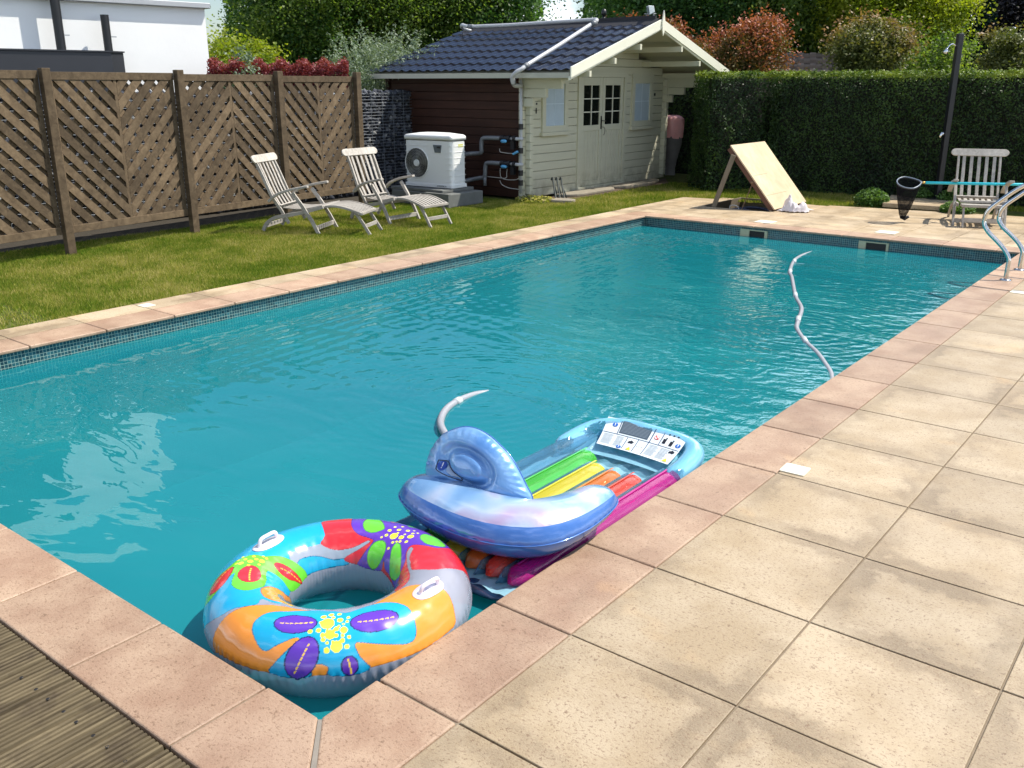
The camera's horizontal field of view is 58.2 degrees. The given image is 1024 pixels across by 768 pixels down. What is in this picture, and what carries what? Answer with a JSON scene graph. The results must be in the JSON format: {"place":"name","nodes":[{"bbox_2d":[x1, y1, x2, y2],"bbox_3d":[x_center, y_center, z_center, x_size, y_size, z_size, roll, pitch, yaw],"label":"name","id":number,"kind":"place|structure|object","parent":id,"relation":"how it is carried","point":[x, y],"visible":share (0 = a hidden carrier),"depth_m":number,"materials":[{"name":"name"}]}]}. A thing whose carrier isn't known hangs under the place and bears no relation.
{"place":"outdoors","nodes":[
{"label":"outdoors","id":0,"kind":"place"},
{"bbox_2d":[0,217,1017,370],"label":"pool basin","id":1,"kind":"object","parent":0,"point":[45,353],"visible":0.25,"depth_m":9.67,"materials":[{"name":"tile"}]},
{"bbox_2d":[0,225,1003,718],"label":"pool water","id":2,"kind":"structure","parent":1,"relation":"in","point":[166,479],"depth_m":6.32,"materials":[{"name":"teal liquid"}]},
{"bbox_2d":[203,519,469,680],"bbox_3d":[-0.654,0.802,3.510,1.004,0.340,1.004,14,23,36],"label":"swim ring","id":3,"kind":"object","parent":2,"relation":"on","point":[399,623],"visible":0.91,"depth_m":3.23,"materials":[{"name":"plastic"}]},
{"bbox_2d":[437,390,488,434],"bbox_3d":[-0.197,0.208,5.979,0.432,0.226,1.387,8,20,24],"label":"hose end","id":4,"kind":"object","parent":2,"relation":"in","point":[444,411],"visible":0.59,"depth_m":5.88,"materials":[{"name":"white plastic"}]},
{"bbox_2d":[396,417,704,600],"bbox_3d":[0.238,0.515,4.453,0.797,0.193,1.777,14,23,36],"label":"air mattress","id":5,"kind":"object","parent":2,"relation":"on","point":[632,464],"visible":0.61,"depth_m":4.67,"materials":[{"name":"multicoloured plastic"}]},
{"bbox_2d":[398,426,618,557],"bbox_3d":[-0.051,0.459,3.883,0.982,0.441,0.524,3,18,9],"label":"inflatable seat","id":6,"kind":"object","parent":5,"relation":"on","point":[469,488],"visible":1,"depth_m":3.84,"materials":[{"name":"blue plastic"}]},
{"bbox_2d":[788,251,833,378],"bbox_3d":[2.883,-0.784,9.070,0.348,0.214,6.571,5,19,15],"label":"vacuum hose","id":7,"kind":"object","parent":2,"relation":"on","point":[804,338],"visible":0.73,"depth_m":8.07,"materials":[{"name":"white plastic"}]},
{"bbox_2d":[740,229,767,237],"bbox_3d":[3.286,-2.012,12.510,0.390,0.163,0.022,14,23,36],"label":"skimmer","id":8,"kind":"object","parent":1,"relation":"attached to","point":[753,233],"visible":0.59,"depth_m":12.50,"materials":[{"name":"beige plastic"}]},
{"bbox_2d":[858,240,888,250],"bbox_3d":[4.541,-1.703,11.568,0.370,0.163,0.022,14,23,36],"label":"skimmer","id":9,"kind":"object","parent":1,"relation":"attached to","point":[873,245],"visible":0.59,"depth_m":11.56,"materials":[{"name":"beige plastic"}]},
{"bbox_2d":[0,197,1023,767],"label":"paving","id":10,"kind":"structure","parent":0,"point":[902,649],"depth_m":3.40,"materials":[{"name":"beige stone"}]},
{"bbox_2d":[137,303,155,307],"bbox_3d":[-3.188,-0.687,8.026,0.120,0.007,0.110,14,23,36],"label":"cover plate","id":11,"kind":"object","parent":10,"relation":"on","point":[145,305],"visible":1,"depth_m":8.01,"materials":[{"name":"beige plastic"}]},
{"bbox_2d":[311,719,321,767],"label":"mitre mortar","id":12,"kind":"object","parent":10,"relation":"on","point":[316,749],"visible":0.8,"depth_m":2.71,"materials":[{"name":"beige concrete"}]},
{"bbox_2d":[0,211,1023,767],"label":"pool coping","id":13,"kind":"object","parent":10,"relation":"on","point":[164,685],"visible":0.92,"depth_m":3.37,"materials":[{"name":"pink stone"}]},
{"bbox_2d":[982,183,1023,280],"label":"pool handrail","id":14,"kind":"object","parent":13,"relation":"on","point":[995,239],"visible":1,"depth_m":9.04,"materials":[{"name":"metal"}]},
{"bbox_2d":[704,141,805,211],"bbox_3d":[3.875,-3.000,14.579,1.131,1.562,1.321,14,23,36],"label":"pit hatch","id":15,"kind":"object","parent":10,"relation":"on","point":[766,175],"visible":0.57,"depth_m":14.33,"materials":[{"name":"brown wood"}]},
{"bbox_2d":[754,220,776,223],"bbox_3d":[3.536,-2.265,12.837,0.250,0.007,0.250,14,23,36],"label":"cover plate","id":16,"kind":"object","parent":10,"relation":"on","point":[764,221],"visible":1,"depth_m":12.84,"materials":[{"name":"beige plastic"}]},
{"bbox_2d":[776,194,811,212],"bbox_3d":[4.266,-2.720,13.826,0.511,0.249,0.344,8,20,23],"label":"towel","id":17,"kind":"object","parent":10,"relation":"on","point":[789,205],"visible":1,"depth_m":13.77,"materials":[{"name":"white fabric"}]},
{"bbox_2d":[779,463,810,475],"bbox_3d":[1.423,0.429,4.623,0.125,0.007,0.115,12,22,33],"label":"cover plate","id":18,"kind":"object","parent":10,"relation":"on","point":[790,468],"visible":1,"depth_m":4.62,"materials":[{"name":"beige plastic"}]},
{"bbox_2d":[874,230,898,234],"bbox_3d":[4.865,-1.970,11.937,0.250,0.007,0.250,14,23,36],"label":"cover plate","id":19,"kind":"object","parent":10,"relation":"on","point":[887,232],"visible":1,"depth_m":11.90,"materials":[{"name":"beige plastic"}]},
{"bbox_2d":[896,176,1022,219],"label":"pool net","id":20,"kind":"object","parent":10,"relation":"on","point":[910,191],"visible":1,"depth_m":12.62,"materials":[{"name":"black fabric"}]},
{"bbox_2d":[947,148,1014,229],"bbox_3d":[6.430,-2.679,12.621,0.749,0.990,1.170,6,19,17],"label":"steamer chair","id":21,"kind":"object","parent":10,"relation":"on","point":[979,153],"visible":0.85,"depth_m":12.90,"materials":[{"name":"white wood"}]},
{"bbox_2d":[1010,290,1023,293],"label":"cover plate","id":22,"kind":"object","parent":10,"relation":"on","point":[1017,291],"visible":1,"depth_m":8.51,"materials":[{"name":"beige plastic"}]},
{"bbox_2d":[0,173,1023,749],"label":"ground","id":23,"kind":"structure","parent":0,"point":[678,177],"depth_m":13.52,"materials":[{"name":"green plant"}]},
{"bbox_2d":[0,623,189,767],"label":"wooden decking","id":24,"kind":"object","parent":23,"relation":"on","point":[52,715],"visible":1,"depth_m":2.80,"materials":[{"name":"wood"}]},
{"bbox_2d":[0,0,210,93],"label":"white house","id":25,"kind":"structure","parent":23,"relation":"on","point":[149,36],"depth_m":14.71,"materials":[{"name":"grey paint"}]},
{"bbox_2d":[0,68,366,254],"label":"trellis fence","id":26,"kind":"object","parent":23,"relation":"on","point":[120,150],"visible":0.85,"depth_m":11.43,"materials":[{"name":"brown wood"}]},
{"bbox_2d":[0,192,391,257],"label":"soil behind fence","id":27,"kind":"structure","parent":23,"relation":"on","point":[144,227],"depth_m":12.64,"materials":[{"name":"brown soil"}]},
{"bbox_2d":[0,88,414,231],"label":"gabion wall","id":28,"kind":"structure","parent":27,"relation":"on","point":[387,122],"depth_m":15.83,"materials":[{"name":"stone"}]},
{"bbox_2d":[212,41,262,88],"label":"olive bush","id":29,"kind":"object","parent":27,"relation":"on","point":[249,59],"visible":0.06,"depth_m":14.97,"materials":[{"name":"green plant"}]},
{"bbox_2d":[206,55,348,91],"bbox_3d":[-3.949,-4.508,15.899,2.356,2.240,0.620,-3,18,-10],"label":"purple hedge","id":30,"kind":"object","parent":27,"relation":"on","point":[324,67],"visible":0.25,"depth_m":15.50,"materials":[{"name":"red plant"}]},
{"bbox_2d":[314,20,439,90],"bbox_3d":[-2.479,-5.464,17.853,2.740,3.068,3.202,-9,20,-26],"label":"olive bush","id":31,"kind":"object","parent":27,"relation":"on","point":[382,56],"visible":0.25,"depth_m":17.09,"materials":[{"name":"green plant"}]},
{"bbox_2d":[207,23,306,86],"bbox_3d":[-5.847,-6.241,20.047,3.359,3.198,3.458,2,18,6],"label":"yellow leaved tree","id":32,"kind":"object","parent":23,"relation":"on","point":[219,44],"visible":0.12,"depth_m":19.51,"materials":[{"name":"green plant"}]},
{"bbox_2d":[207,0,392,75],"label":"birch tree","id":33,"kind":"object","parent":23,"relation":"on","point":[262,22],"visible":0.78,"depth_m":38.36,"materials":[{"name":"green plant"}]},
{"bbox_2d":[210,0,390,75],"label":"birch tree","id":34,"kind":"object","parent":23,"relation":"on","point":[297,54],"visible":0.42,"depth_m":39.32,"materials":[{"name":"green plant"}]},
{"bbox_2d":[250,152,382,234],"bbox_3d":[-2.526,-2.499,12.072,1.550,0.990,0.698,4,19,12],"label":"steamer chair","id":35,"kind":"object","parent":23,"relation":"on","point":[299,207],"visible":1,"depth_m":12.04,"materials":[{"name":"white wood"}]},
{"bbox_2d":[341,147,451,227],"bbox_3d":[-1.583,-2.769,12.898,1.550,0.990,0.698,13,22,34],"label":"steamer chair","id":36,"kind":"object","parent":23,"relation":"on","point":[421,201],"visible":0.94,"depth_m":13.02,"materials":[{"name":"white wood"}]},
{"bbox_2d":[310,0,482,57],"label":"birch tree","id":37,"kind":"object","parent":23,"relation":"on","point":[378,14],"visible":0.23,"depth_m":41.24,"materials":[{"name":"green plant"}]},
{"bbox_2d":[314,0,533,89],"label":"weeping tree","id":38,"kind":"object","parent":23,"relation":"on","point":[425,39],"visible":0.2,"depth_m":41.72,"materials":[{"name":"green plant"}]},
{"bbox_2d":[391,184,482,207],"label":"concrete plinth","id":39,"kind":"structure","parent":23,"relation":"on","point":[462,196],"depth_m":14.81,"materials":[{"name":"grey concrete"}]},
{"bbox_2d":[404,132,466,188],"bbox_3d":[-1.256,-3.667,15.006,1.004,0.858,0.422,12,22,32],"label":"heat pump","id":40,"kind":"object","parent":39,"relation":"on","point":[435,159],"visible":1,"depth_m":14.81,"materials":[{"name":"white plastic"}]},
{"bbox_2d":[421,0,563,41],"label":"weeping tree","id":41,"kind":"object","parent":23,"relation":"on","point":[502,19],"visible":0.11,"depth_m":42.54,"materials":[{"name":"green plant"}]},
{"bbox_2d":[515,194,554,203],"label":"grass tuft","id":42,"kind":"object","parent":23,"relation":"on","point":[539,199],"visible":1,"depth_m":15.07,"materials":[{"name":"green plant"}]},
{"bbox_2d":[370,5,729,198],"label":"garden shed","id":43,"kind":"structure","parent":23,"relation":"on","point":[532,108],"depth_m":16.07,"materials":[{"name":"beige wood"}]},
{"bbox_2d":[540,80,570,135],"bbox_3d":[0.731,-4.732,15.579,0.095,1.010,0.820,14,23,36],"label":"window","id":44,"kind":"structure","parent":43,"relation":"in","point":[554,108],"depth_m":15.63,"materials":[{"name":"white glass"}]},
{"bbox_2d":[580,77,604,186],"bbox_3d":[1.450,-4.544,16.599,0.091,1.877,0.741,14,23,36],"label":"door","id":45,"kind":"structure","parent":43,"relation":"in","point":[592,87],"depth_m":16.60,"materials":[{"name":"beige wood"}]},
{"bbox_2d":[600,77,623,183],"bbox_3d":[1.846,-4.713,17.116,0.040,1.877,0.695,14,23,36],"label":"door","id":46,"kind":"structure","parent":43,"relation":"in","point":[612,101],"depth_m":17.11,"materials":[{"name":"beige wood"}]},
{"bbox_2d":[629,74,653,129],"bbox_3d":[2.503,-5.432,17.712,0.095,1.010,0.840,14,23,36],"label":"window","id":47,"kind":"structure","parent":43,"relation":"in","point":[642,84],"depth_m":17.70,"materials":[{"name":"white glass"}]},
{"bbox_2d":[549,198,575,203],"bbox_3d":[0.830,-3.004,15.108,0.414,0.060,0.355,14,23,36],"label":"flat stone","id":48,"kind":"object","parent":23,"relation":"on","point":[563,200],"visible":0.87,"depth_m":15.02,"materials":[{"name":"beige stone"}]},
{"bbox_2d":[533,178,667,201],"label":"bare soil","id":49,"kind":"structure","parent":23,"relation":"on","point":[663,181],"depth_m":17.00,"materials":[{"name":"brown soil"}]},
{"bbox_2d":[551,177,566,197],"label":"folded stakes","id":50,"kind":"object","parent":49,"relation":"on","point":[558,187],"visible":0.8,"depth_m":15.41,"materials":[{"name":"grey metal"}]},
{"bbox_2d":[556,186,613,196],"bbox_3d":[1.347,-3.438,16.455,0.391,0.045,1.672,14,23,36],"label":"flat stone","id":51,"kind":"object","parent":49,"relation":"on","point":[587,191],"visible":0.85,"depth_m":16.32,"materials":[{"name":"beige stone"}]},
{"bbox_2d":[609,179,658,188],"bbox_3d":[2.414,-3.857,17.722,0.397,0.052,1.735,14,23,36],"label":"flat stone","id":52,"kind":"object","parent":49,"relation":"on","point":[637,183],"visible":0.84,"depth_m":17.51,"materials":[{"name":"grey stone"}]},
{"bbox_2d":[223,0,1015,90],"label":"woods","id":53,"kind":"object","parent":23,"relation":"on","point":[585,11],"visible":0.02,"depth_m":42.16,"materials":[{"name":"green plant"}]},
{"bbox_2d":[559,0,714,49],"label":"dark tree","id":54,"kind":"object","parent":23,"relation":"on","point":[614,15],"depth_m":29.69,"materials":[{"name":"green plant"}]},
{"bbox_2d":[550,0,738,43],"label":"dark tree","id":55,"kind":"object","parent":23,"relation":"on","point":[619,6],"visible":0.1,"depth_m":25.70,"materials":[{"name":"green plant"}]},
{"bbox_2d":[606,7,702,42],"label":"photinia shrub","id":56,"kind":"object","parent":23,"relation":"on","point":[682,29],"visible":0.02,"depth_m":20.08,"materials":[{"name":"red plant"}]},
{"bbox_2d":[665,115,683,174],"bbox_3d":[3.327,-4.979,19.187,0.510,1.212,0.497,14,23,36],"label":"covered container","id":57,"kind":"object","parent":23,"relation":"on","point":[675,127],"visible":0.69,"depth_m":18.99,"materials":[{"name":"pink plastic"}]},
{"bbox_2d":[684,29,723,57],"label":"photinia shrub","id":58,"kind":"object","parent":23,"relation":"on","point":[703,47],"visible":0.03,"depth_m":19.93,"materials":[{"name":"red plant"}]},
{"bbox_2d":[668,65,752,173],"bbox_3d":[3.757,-5.702,19.832,3.544,2.244,0.705,14,23,36],"label":"clipped hedge","id":59,"kind":"object","parent":23,"relation":"on","point":[680,105],"visible":0.02,"depth_m":19.62,"materials":[{"name":"green plant"}]},
{"bbox_2d":[614,0,819,52],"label":"dark tree","id":60,"kind":"object","parent":23,"relation":"on","point":[735,3],"visible":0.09,"depth_m":24.40,"materials":[{"name":"green plant"}]},
{"bbox_2d":[687,69,796,190],"bbox_3d":[4.172,-4.777,17.216,1.591,2.115,2.458,14,23,36],"label":"clipped hedge","id":61,"kind":"object","parent":23,"relation":"on","point":[736,110],"visible":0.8,"depth_m":16.55,"materials":[{"name":"green plant"}]},
{"bbox_2d":[698,7,809,82],"bbox_3d":[4.727,-5.915,18.808,2.294,3.334,2.159,14,23,36],"label":"photinia shrub","id":62,"kind":"object","parent":23,"relation":"on","point":[731,48],"visible":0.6,"depth_m":18.08,"materials":[{"name":"red plant"}]},
{"bbox_2d":[720,3,802,68],"bbox_3d":[5.080,-5.916,18.656,1.523,3.426,1.713,-2,18,-7],"label":"photinia shrub","id":63,"kind":"object","parent":23,"relation":"on","point":[777,25],"visible":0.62,"depth_m":18.07,"materials":[{"name":"red plant"}]},
{"bbox_2d":[744,52,839,151],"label":"brown tiled outbuilding","id":64,"kind":"structure","parent":23,"relation":"on","point":[811,60],"depth_m":21.22,"materials":[{"name":"tile"}]},
{"bbox_2d":[680,0,993,68],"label":"green tree","id":65,"kind":"object","parent":23,"relation":"on","point":[791,6],"visible":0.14,"depth_m":23.03,"materials":[{"name":"green plant"}]},
{"bbox_2d":[796,0,926,51],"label":"green tree","id":66,"kind":"object","parent":23,"relation":"on","point":[819,27],"visible":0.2,"depth_m":22.23,"materials":[{"name":"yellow plant"}]},
{"bbox_2d":[853,187,889,207],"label":"green plant","id":67,"kind":"object","parent":23,"relation":"on","point":[871,197],"visible":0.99,"depth_m":14.44,"materials":[{"name":"green plant"}]},
{"bbox_2d":[818,4,929,77],"bbox_3d":[6.712,-5.521,17.381,2.027,3.468,2.002,4,19,13],"label":"photinia shrub","id":68,"kind":"object","parent":23,"relation":"on","point":[874,44],"visible":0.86,"depth_m":16.86,"materials":[{"name":"green plant"}]},
{"bbox_2d":[766,67,1023,207],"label":"clipped hedge","id":69,"kind":"object","parent":23,"relation":"on","point":[853,132],"visible":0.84,"depth_m":15.39,"materials":[{"name":"green plant"}]},
{"bbox_2d":[801,0,1001,71],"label":"green tree","id":70,"kind":"object","parent":23,"relation":"on","point":[950,9],"visible":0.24,"depth_m":20.62,"materials":[{"name":"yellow plant"}]},
{"bbox_2d":[882,195,957,210],"bbox_3d":[6.550,-2.860,14.556,1.174,0.070,1.295,9,20,26],"label":"shower step","id":71,"kind":"object","parent":23,"relation":"on","point":[920,203],"visible":0.51,"depth_m":14.28,"materials":[{"name":"beige stone"}]},
{"bbox_2d":[922,33,963,199],"bbox_3d":[6.808,-4.155,14.462,0.379,2.530,0.320,0,18,0],"label":"outdoor shower","id":72,"kind":"object","parent":71,"relation":"on","point":[944,135],"visible":0.93,"depth_m":14.40,"materials":[{"name":"black metal"}]},
{"bbox_2d":[906,186,933,197],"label":"green plant","id":73,"kind":"object","parent":23,"relation":"on","point":[925,192],"visible":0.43,"depth_m":14.93,"materials":[{"name":"green plant"}]},
{"bbox_2d":[888,18,987,77],"bbox_3d":[8.397,-5.634,18.277,2.651,3.128,2.408,-5,19,-16],"label":"green bush","id":74,"kind":"object","parent":23,"relation":"on","point":[941,61],"visible":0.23,"depth_m":17.86,"materials":[{"name":"green plant"}]},
{"bbox_2d":[935,188,968,200],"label":"green plant","id":75,"kind":"object","parent":23,"relation":"on","point":[946,195],"visible":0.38,"depth_m":14.63,"materials":[{"name":"green plant"}]},
{"bbox_2d":[889,0,1023,63],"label":"dark tree","id":76,"kind":"object","parent":23,"relation":"on","point":[1010,11],"visible":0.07,"depth_m":25.33,"materials":[{"name":"green plant"}]},
{"bbox_2d":[938,200,975,214],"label":"green plant","id":77,"kind":"object","parent":23,"relation":"on","point":[943,208],"visible":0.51,"depth_m":13.66,"materials":[{"name":"green plant"}]},
{"bbox_2d":[958,0,997,77],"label":"narrow conifer","id":78,"kind":"object","parent":23,"relation":"on","point":[993,16],"visible":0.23,"depth_m":24.91,"materials":[{"name":"green plant"}]},
{"bbox_2d":[968,17,1023,77],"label":"photinia shrub","id":79,"kind":"object","parent":23,"relation":"on","point":[1008,54],"visible":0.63,"depth_m":15.99,"materials":[{"name":"green plant"}]},
{"bbox_2d":[168,0,972,67],"label":"sky","id":80,"kind":"structure","parent":0,"point":[216,5],"materials":[{"name":"white"}]}
]}

